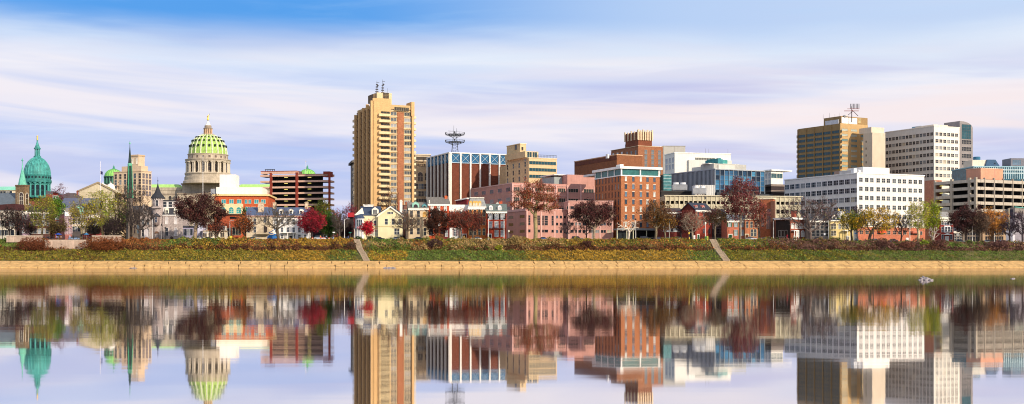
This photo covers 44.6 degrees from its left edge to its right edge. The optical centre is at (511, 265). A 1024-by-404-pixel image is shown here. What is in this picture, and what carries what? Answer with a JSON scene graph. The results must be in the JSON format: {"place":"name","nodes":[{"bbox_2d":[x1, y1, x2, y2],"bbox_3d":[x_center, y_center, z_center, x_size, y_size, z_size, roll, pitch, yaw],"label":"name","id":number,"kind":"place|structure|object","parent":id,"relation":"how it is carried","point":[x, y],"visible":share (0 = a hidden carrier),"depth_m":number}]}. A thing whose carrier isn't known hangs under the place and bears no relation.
{"place":"outdoors","nodes":[
{"label":"outdoors","id":0,"kind":"place"},
{"bbox_2d":[70,262,564,266],"bbox_3d":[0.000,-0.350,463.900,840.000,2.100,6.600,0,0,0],"label":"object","id":1,"kind":"structure","parent":0,"point":[287,263],"depth_m":465.42},
{"bbox_2d":[0,261,1023,267],"bbox_3d":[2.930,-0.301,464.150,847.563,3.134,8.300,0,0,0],"label":"concrete revetment","id":2,"kind":"object","parent":1,"relation":"on","point":[538,264],"visible":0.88,"depth_m":463.00},
{"bbox_2d":[0,268,1023,403],"bbox_3d":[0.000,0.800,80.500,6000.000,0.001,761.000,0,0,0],"label":"water","id":3,"kind":"structure","parent":0,"point":[494,336],"depth_m":14.11},
{"bbox_2d":[0,236,1023,260],"bbox_3d":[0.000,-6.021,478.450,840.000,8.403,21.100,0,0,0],"label":"riverbank terrain","id":4,"kind":"structure","parent":0,"point":[703,245],"depth_m":474.40},
{"bbox_2d":[6,236,42,241],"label":"stone wall","id":5,"kind":"structure","parent":4,"relation":"on","point":[13,238],"depth_m":484.50},
{"bbox_2d":[14,237,50,250],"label":"shrub","id":6,"kind":"object","parent":4,"relation":"on","point":[29,244],"visible":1,"depth_m":478.72},
{"bbox_2d":[45,240,89,248],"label":"stone wall","id":7,"kind":"structure","parent":4,"relation":"on","point":[69,244],"depth_m":481.00},
{"bbox_2d":[78,236,128,250],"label":"shrub","id":8,"kind":"object","parent":4,"relation":"on","point":[109,246],"visible":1,"depth_m":478.09},
{"bbox_2d":[354,239,369,260],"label":"concrete steps","id":9,"kind":"structure","parent":4,"relation":"on","point":[361,251],"depth_m":478.25},
{"bbox_2d":[0,236,1022,259],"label":"dry undergrowth","id":10,"kind":"object","parent":4,"relation":"on","point":[339,247],"visible":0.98,"depth_m":480.25},
{"bbox_2d":[0,236,1023,260],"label":"ground cover","id":11,"kind":"object","parent":4,"relation":"on","point":[66,257],"visible":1,"depth_m":474.06},
{"bbox_2d":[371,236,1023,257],"bbox_3d":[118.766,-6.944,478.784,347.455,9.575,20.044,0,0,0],"label":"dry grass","id":12,"kind":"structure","parent":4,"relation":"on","point":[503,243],"depth_m":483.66},
{"bbox_2d":[709,239,729,260],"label":"concrete steps","id":13,"kind":"structure","parent":4,"relation":"on","point":[718,250],"depth_m":478.25},
{"bbox_2d":[852,205,902,240],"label":"deciduous tree","id":14,"kind":"object","parent":4,"relation":"on","point":[878,216],"visible":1,"depth_m":487.61},
{"bbox_2d":[745,236,1023,250],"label":"bramble undergrowth","id":15,"kind":"object","parent":4,"relation":"on","point":[816,241],"visible":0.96,"depth_m":482.25},
{"bbox_2d":[0,0,1023,238],"label":"sky","id":16,"kind":"structure","parent":0,"point":[283,84]},
{"bbox_2d":[699,206,730,238],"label":"deciduous tree","id":17,"kind":"object","parent":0,"point":[714,215],"visible":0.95,"depth_m":499.81},
{"bbox_3d":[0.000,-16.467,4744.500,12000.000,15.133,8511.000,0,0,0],"label":"ground","id":18,"kind":"structure","parent":0,"visible":0},
{"bbox_2d":[0,205,21,235],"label":"deciduous tree","id":19,"kind":"object","parent":18,"relation":"on","point":[7,218],"visible":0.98,"depth_m":498.96},
{"bbox_2d":[0,204,23,238],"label":"concrete office","id":20,"kind":"structure","parent":18,"relation":"on","point":[14,232],"depth_m":545.71},
{"bbox_2d":[0,158,30,210],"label":"stone church","id":21,"kind":"structure","parent":18,"relation":"on","point":[20,195],"depth_m":601.33},
{"bbox_2d":[10,205,30,235],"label":"deciduous tree","id":22,"kind":"object","parent":18,"relation":"on","point":[22,222],"visible":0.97,"depth_m":502.59},
{"bbox_2d":[28,204,51,237],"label":"row house","id":23,"kind":"structure","parent":18,"relation":"on","point":[38,233],"depth_m":548.67},
{"bbox_2d":[23,194,61,235],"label":"deciduous tree","id":24,"kind":"object","parent":18,"relation":"on","point":[40,218],"visible":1,"depth_m":501.41},
{"bbox_2d":[24,135,62,205],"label":"domed cathedral","id":25,"kind":"structure","parent":18,"relation":"on","point":[37,171],"depth_m":754.76},
{"bbox_2d":[46,195,67,238],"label":"deciduous tree","id":26,"kind":"object","parent":18,"relation":"on","point":[57,201],"visible":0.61,"depth_m":511.50},
{"bbox_2d":[44,218,70,236],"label":"deciduous tree","id":27,"kind":"object","parent":18,"relation":"on","point":[54,225],"visible":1,"depth_m":496.81},
{"bbox_2d":[59,212,72,239],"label":"red house","id":28,"kind":"structure","parent":18,"relation":"on","point":[68,233],"depth_m":539.01},
{"bbox_2d":[72,205,83,239],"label":"ornate house","id":29,"kind":"structure","parent":18,"relation":"on","point":[76,232],"depth_m":560.44},
{"bbox_2d":[66,194,95,239],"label":"deciduous tree","id":30,"kind":"object","parent":18,"relation":"on","point":[76,213],"visible":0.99,"depth_m":498.83},
{"bbox_2d":[61,198,105,235],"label":"slate hall","id":31,"kind":"structure","parent":18,"relation":"on","point":[68,200],"depth_m":648.47},
{"bbox_2d":[85,213,100,236],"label":"deciduous tree","id":32,"kind":"object","parent":18,"relation":"on","point":[94,232],"visible":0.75,"depth_m":529.30},
{"bbox_2d":[82,187,120,235],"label":"deciduous tree","id":33,"kind":"object","parent":18,"relation":"on","point":[109,205],"visible":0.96,"depth_m":500.10},
{"bbox_2d":[77,182,125,235],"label":"temple building","id":34,"kind":"structure","parent":18,"relation":"on","point":[92,188],"depth_m":799.39},
{"bbox_2d":[100,215,128,235],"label":"deciduous tree","id":35,"kind":"object","parent":18,"relation":"on","point":[114,223],"visible":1,"depth_m":498.21},
{"bbox_2d":[107,196,128,235],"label":"deciduous tree","id":36,"kind":"object","parent":18,"relation":"on","point":[121,211],"visible":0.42,"depth_m":511.34},
{"bbox_2d":[113,154,151,230],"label":"stepped tower","id":37,"kind":"structure","parent":18,"relation":"on","point":[141,173],"depth_m":824.61},
{"bbox_2d":[111,180,157,238],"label":"deciduous tree","id":38,"kind":"object","parent":18,"relation":"on","point":[127,191],"visible":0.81,"depth_m":502.54},
{"bbox_2d":[126,142,142,238],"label":"spired church","id":39,"kind":"structure","parent":18,"relation":"on","point":[135,233],"depth_m":600.95},
{"bbox_2d":[124,204,156,238],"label":"deciduous tree","id":40,"kind":"object","parent":18,"relation":"on","point":[140,225],"visible":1,"depth_m":496.53},
{"bbox_2d":[141,180,189,238],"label":"turreted mansion","id":41,"kind":"structure","parent":18,"relation":"on","point":[169,221],"depth_m":525.66},
{"bbox_2d":[173,192,228,239],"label":"deciduous tree","id":42,"kind":"object","parent":18,"relation":"on","point":[205,205],"visible":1,"depth_m":495.38},
{"bbox_2d":[104,114,314,230],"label":"state capitol","id":43,"kind":"structure","parent":18,"relation":"on","point":[207,162],"depth_m":1026.84},
{"bbox_2d":[201,219,226,239],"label":"deciduous tree","id":44,"kind":"object","parent":18,"relation":"on","point":[216,227],"visible":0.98,"depth_m":501.47},
{"bbox_2d":[203,224,228,239],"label":"white shed","id":45,"kind":"structure","parent":18,"relation":"on","point":[222,235],"depth_m":532.35},
{"bbox_2d":[229,211,257,238],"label":"deciduous tree","id":46,"kind":"object","parent":18,"relation":"on","point":[245,220],"visible":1,"depth_m":502.22},
{"bbox_2d":[211,174,276,238],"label":"orange office","id":47,"kind":"structure","parent":18,"relation":"on","point":[233,197],"depth_m":561.12},
{"bbox_2d":[251,203,300,238],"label":"deciduous tree","id":48,"kind":"object","parent":18,"relation":"on","point":[276,227],"visible":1,"depth_m":497.55},
{"bbox_2d":[245,201,310,239],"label":"slate roof house","id":49,"kind":"structure","parent":18,"relation":"on","point":[291,231],"depth_m":529.29},
{"bbox_2d":[260,169,333,237],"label":"striped garage","id":50,"kind":"structure","parent":18,"relation":"on","point":[298,189],"depth_m":645.23},
{"bbox_2d":[295,205,327,237],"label":"deciduous tree","id":51,"kind":"object","parent":18,"relation":"on","point":[311,218],"visible":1,"depth_m":497.31},
{"bbox_2d":[310,197,332,236],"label":"deciduous tree","id":52,"kind":"object","parent":18,"relation":"on","point":[323,207],"visible":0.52,"depth_m":515.46},
{"bbox_2d":[319,210,338,238],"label":"evergreen tree","id":53,"kind":"object","parent":18,"relation":"on","point":[328,230],"visible":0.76,"depth_m":506.90},
{"bbox_2d":[329,208,349,236],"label":"deciduous tree","id":54,"kind":"object","parent":18,"relation":"on","point":[340,217],"visible":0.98,"depth_m":501.59},
{"bbox_2d":[357,219,376,238],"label":"deciduous tree","id":55,"kind":"object","parent":18,"relation":"on","point":[367,227],"visible":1,"depth_m":499.27},
{"bbox_2d":[354,200,402,239],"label":"house","id":56,"kind":"structure","parent":18,"relation":"on","point":[382,221],"depth_m":519.34},
{"bbox_2d":[352,81,415,226],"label":"apartment tower","id":57,"kind":"structure","parent":18,"relation":"on","point":[383,142],"depth_m":604.85},
{"bbox_2d":[376,186,399,210],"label":"deciduous tree","id":58,"kind":"object","parent":18,"relation":"on","point":[390,201],"visible":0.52,"depth_m":551.94},
{"bbox_2d":[391,211,422,238],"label":"deciduous tree","id":59,"kind":"object","parent":18,"relation":"on","point":[414,220],"visible":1,"depth_m":497.59},
{"bbox_2d":[407,202,428,238],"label":"beige row house","id":60,"kind":"structure","parent":18,"relation":"on","point":[418,208],"depth_m":522.30},
{"bbox_2d":[414,154,430,201],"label":"beige tower block","id":61,"kind":"structure","parent":18,"relation":"on","point":[420,177],"depth_m":680.29},
{"bbox_2d":[421,206,449,237],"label":"deciduous tree","id":62,"kind":"object","parent":18,"relation":"on","point":[435,216],"visible":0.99,"depth_m":499.45},
{"bbox_2d":[425,195,449,238],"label":"orange brick house","id":63,"kind":"structure","parent":18,"relation":"on","point":[440,202],"depth_m":525.16},
{"bbox_2d":[443,207,473,237],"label":"deciduous tree","id":64,"kind":"object","parent":18,"relation":"on","point":[454,219],"visible":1,"depth_m":498.42},
{"bbox_2d":[449,205,467,238],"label":"white parapet house","id":65,"kind":"structure","parent":18,"relation":"on","point":[454,233],"depth_m":526.07},
{"bbox_2d":[426,152,506,204],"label":"finned brick block","id":66,"kind":"structure","parent":18,"relation":"on","point":[453,176],"depth_m":645.64},
{"bbox_2d":[445,130,464,151],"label":"antenna mast","id":67,"kind":"object","parent":66,"relation":"on","point":[454,134],"visible":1,"depth_m":654.28},
{"bbox_2d":[458,209,486,238],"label":"deciduous tree","id":68,"kind":"object","parent":18,"relation":"on","point":[478,221],"visible":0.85,"depth_m":500.56},
{"bbox_2d":[468,197,485,238],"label":"mansard house","id":69,"kind":"structure","parent":18,"relation":"on","point":[476,203],"depth_m":524.42},
{"bbox_2d":[485,201,506,239],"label":"shuttered brick house","id":70,"kind":"structure","parent":18,"relation":"on","point":[496,213],"depth_m":522.32},
{"bbox_2d":[500,143,556,183],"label":"stepped office","id":71,"kind":"structure","parent":18,"relation":"on","point":[522,162],"depth_m":616.21},
{"bbox_2d":[471,174,594,238],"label":"pink office","id":72,"kind":"structure","parent":18,"relation":"on","point":[574,187],"depth_m":587.88},
{"bbox_2d":[506,177,561,238],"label":"deciduous tree","id":73,"kind":"object","parent":18,"relation":"on","point":[528,195],"visible":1,"depth_m":497.65},
{"bbox_2d":[507,208,566,239],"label":"pink office wing","id":74,"kind":"structure","parent":18,"relation":"on","point":[519,222],"depth_m":545.15},
{"bbox_2d":[564,201,612,239],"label":"pink office annex","id":75,"kind":"object","parent":18,"relation":"on","point":[603,231],"visible":0.33,"depth_m":546.05},
{"bbox_2d":[565,197,619,238],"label":"deciduous tree","id":76,"kind":"object","parent":18,"relation":"on","point":[592,211],"visible":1,"depth_m":496.81},
{"bbox_2d":[574,154,642,174],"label":"brick hall block","id":77,"kind":"structure","parent":18,"relation":"on","point":[585,167],"depth_m":635.88},
{"bbox_2d":[583,164,662,238],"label":"brick hotel","id":78,"kind":"structure","parent":18,"relation":"on","point":[628,191],"depth_m":548.58},
{"bbox_2d":[611,129,662,190],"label":"art deco tower","id":79,"kind":"structure","parent":18,"relation":"on","point":[638,143],"depth_m":704.01},
{"bbox_2d":[636,198,671,238],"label":"deciduous tree","id":80,"kind":"object","parent":18,"relation":"on","point":[651,212],"visible":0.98,"depth_m":497.41},
{"bbox_2d":[652,208,677,236],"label":"deciduous tree","id":81,"kind":"object","parent":18,"relation":"on","point":[667,224],"visible":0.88,"depth_m":498.97},
{"bbox_2d":[661,174,670,190],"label":"teal glass link","id":82,"kind":"object","parent":18,"relation":"on","point":[665,182],"visible":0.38,"depth_m":700.16},
{"bbox_2d":[657,208,681,236],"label":"red house","id":83,"kind":"structure","parent":18,"relation":"on","point":[674,232],"depth_m":532.52},
{"bbox_2d":[661,146,684,173],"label":"grey panel block","id":84,"kind":"structure","parent":18,"relation":"on","point":[668,149],"depth_m":980.36},
{"bbox_2d":[660,191,691,204],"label":"dark roof block","id":85,"kind":"structure","parent":18,"relation":"on","point":[662,193],"depth_m":600.56},
{"bbox_2d":[671,211,691,236],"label":"deciduous tree","id":86,"kind":"object","parent":18,"relation":"on","point":[678,219],"visible":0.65,"depth_m":505.18},
{"bbox_2d":[678,210,709,238],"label":"deciduous tree","id":87,"kind":"object","parent":18,"relation":"on","point":[691,218],"visible":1,"depth_m":498.36},
{"bbox_2d":[680,202,711,239],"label":"gabled red house","id":88,"kind":"structure","parent":18,"relation":"on","point":[694,207],"depth_m":528.22},
{"bbox_2d":[665,149,731,173],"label":"white office block","id":89,"kind":"structure","parent":18,"relation":"on","point":[676,162],"depth_m":903.14},
{"bbox_2d":[671,158,772,195],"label":"dark glass office","id":90,"kind":"structure","parent":18,"relation":"on","point":[718,173],"depth_m":629.02},
{"bbox_2d":[660,195,802,236],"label":"cream deck","id":91,"kind":"structure","parent":18,"relation":"on","point":[678,201],"depth_m":584.16},
{"bbox_2d":[721,214,743,239],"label":"green shutter house","id":92,"kind":"structure","parent":18,"relation":"on","point":[729,229],"depth_m":523.21},
{"bbox_2d":[718,175,761,238],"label":"deciduous tree","id":93,"kind":"object","parent":18,"relation":"on","point":[737,203],"visible":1,"depth_m":497.85},
{"bbox_2d":[741,211,758,238],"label":"ornate brick house","id":94,"kind":"structure","parent":18,"relation":"on","point":[749,231],"depth_m":522.16},
{"bbox_2d":[750,196,771,236],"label":"deciduous tree","id":95,"kind":"object","parent":18,"relation":"on","point":[761,218],"visible":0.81,"depth_m":505.55},
{"bbox_2d":[759,197,775,238],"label":"building","id":96,"kind":"structure","parent":18,"relation":"on","point":[766,230],"depth_m":540.78},
{"bbox_2d":[765,184,784,195],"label":"brown deck","id":97,"kind":"structure","parent":18,"relation":"on","point":[776,189],"depth_m":641.48},
{"bbox_2d":[764,169,791,184],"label":"white cantilever block","id":98,"kind":"structure","parent":18,"relation":"on","point":[773,176],"depth_m":762.45},
{"bbox_2d":[773,211,805,239],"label":"arched window club","id":99,"kind":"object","parent":18,"relation":"on","point":[783,228],"visible":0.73,"depth_m":531.14},
{"bbox_2d":[805,214,827,238],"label":"stone row house","id":100,"kind":"structure","parent":18,"relation":"on","point":[821,231],"depth_m":526.37},
{"bbox_2d":[797,116,867,177],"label":"gold office tower","id":101,"kind":"structure","parent":18,"relation":"on","point":[831,145],"depth_m":788.85},
{"bbox_2d":[825,208,852,239],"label":"yellow house","id":102,"kind":"structure","parent":18,"relation":"on","point":[835,231],"depth_m":524.27},
{"bbox_2d":[837,209,862,239],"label":"deciduous tree","id":103,"kind":"object","parent":18,"relation":"on","point":[850,216],"visible":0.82,"depth_m":495.12},
{"bbox_2d":[784,167,924,240],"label":"white office","id":104,"kind":"structure","parent":18,"relation":"on","point":[863,188],"depth_m":590.65},
{"bbox_2d":[856,178,921,234],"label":"window","id":105,"kind":"structure","parent":104,"relation":"in","point":[920,198],"depth_m":588.25},
{"bbox_2d":[859,127,884,167],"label":"beige slab","id":106,"kind":"structure","parent":18,"relation":"on","point":[873,146],"depth_m":772.89},
{"bbox_2d":[889,215,912,240],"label":"deciduous tree","id":107,"kind":"object","parent":18,"relation":"on","point":[906,225],"visible":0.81,"depth_m":499.66},
{"bbox_2d":[904,199,932,240],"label":"deciduous tree","id":108,"kind":"object","parent":18,"relation":"on","point":[918,209],"visible":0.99,"depth_m":497.29},
{"bbox_2d":[885,124,959,209],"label":"cream office tower","id":109,"kind":"structure","parent":18,"relation":"on","point":[930,152],"depth_m":778.36},
{"bbox_2d":[885,160,932,177],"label":"window","id":110,"kind":"structure","parent":109,"relation":"in","point":[917,162],"depth_m":787.34},
{"bbox_2d":[921,196,944,239],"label":"deciduous tree","id":111,"kind":"object","parent":18,"relation":"on","point":[933,210],"visible":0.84,"depth_m":502.23},
{"bbox_2d":[930,212,952,240],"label":"narrow brick house","id":112,"kind":"structure","parent":18,"relation":"on","point":[945,230],"depth_m":520.22},
{"bbox_2d":[944,121,972,167],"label":"curved top tower","id":113,"kind":"structure","parent":18,"relation":"on","point":[966,141],"depth_m":788.62},
{"bbox_2d":[962,124,970,138],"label":"window","id":114,"kind":"structure","parent":113,"relation":"in","point":[966,129],"depth_m":788.69},
{"bbox_2d":[946,201,985,241],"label":"deciduous tree","id":115,"kind":"object","parent":18,"relation":"on","point":[967,214],"visible":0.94,"depth_m":498.56},
{"bbox_2d":[924,168,1023,240],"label":"long parking garage","id":116,"kind":"structure","parent":18,"relation":"on","point":[985,188],"depth_m":611.55},
{"bbox_2d":[967,210,994,242],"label":"deciduous tree","id":117,"kind":"object","parent":18,"relation":"on","point":[984,225],"visible":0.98,"depth_m":495.51},
{"bbox_2d":[951,157,1023,180],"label":"teal office","id":118,"kind":"structure","parent":18,"relation":"on","point":[1013,168],"depth_m":722.21},
{"bbox_2d":[982,206,1009,240],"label":"deciduous tree","id":119,"kind":"object","parent":18,"relation":"on","point":[996,223],"visible":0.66,"depth_m":503.33},
{"bbox_2d":[997,219,1020,240],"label":"deciduous tree","id":120,"kind":"object","parent":18,"relation":"on","point":[1009,229],"visible":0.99,"depth_m":499.71},
{"bbox_2d":[999,207,1023,242],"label":"grey stone hall","id":121,"kind":"structure","parent":18,"relation":"on","point":[1017,236],"depth_m":561.40},
{"bbox_2d":[1006,211,1023,241],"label":"deciduous tree","id":122,"kind":"object","parent":18,"relation":"on","point":[1019,217],"visible":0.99,"depth_m":497.73},
{"bbox_3d":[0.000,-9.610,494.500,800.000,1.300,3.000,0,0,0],"label":"pavement","id":123,"kind":"structure","parent":0,"visible":0},
{"bbox_2d":[776,194,842,239],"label":"sycamore tree","id":124,"kind":"object","parent":123,"relation":"on","point":[813,218],"visible":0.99,"depth_m":492.51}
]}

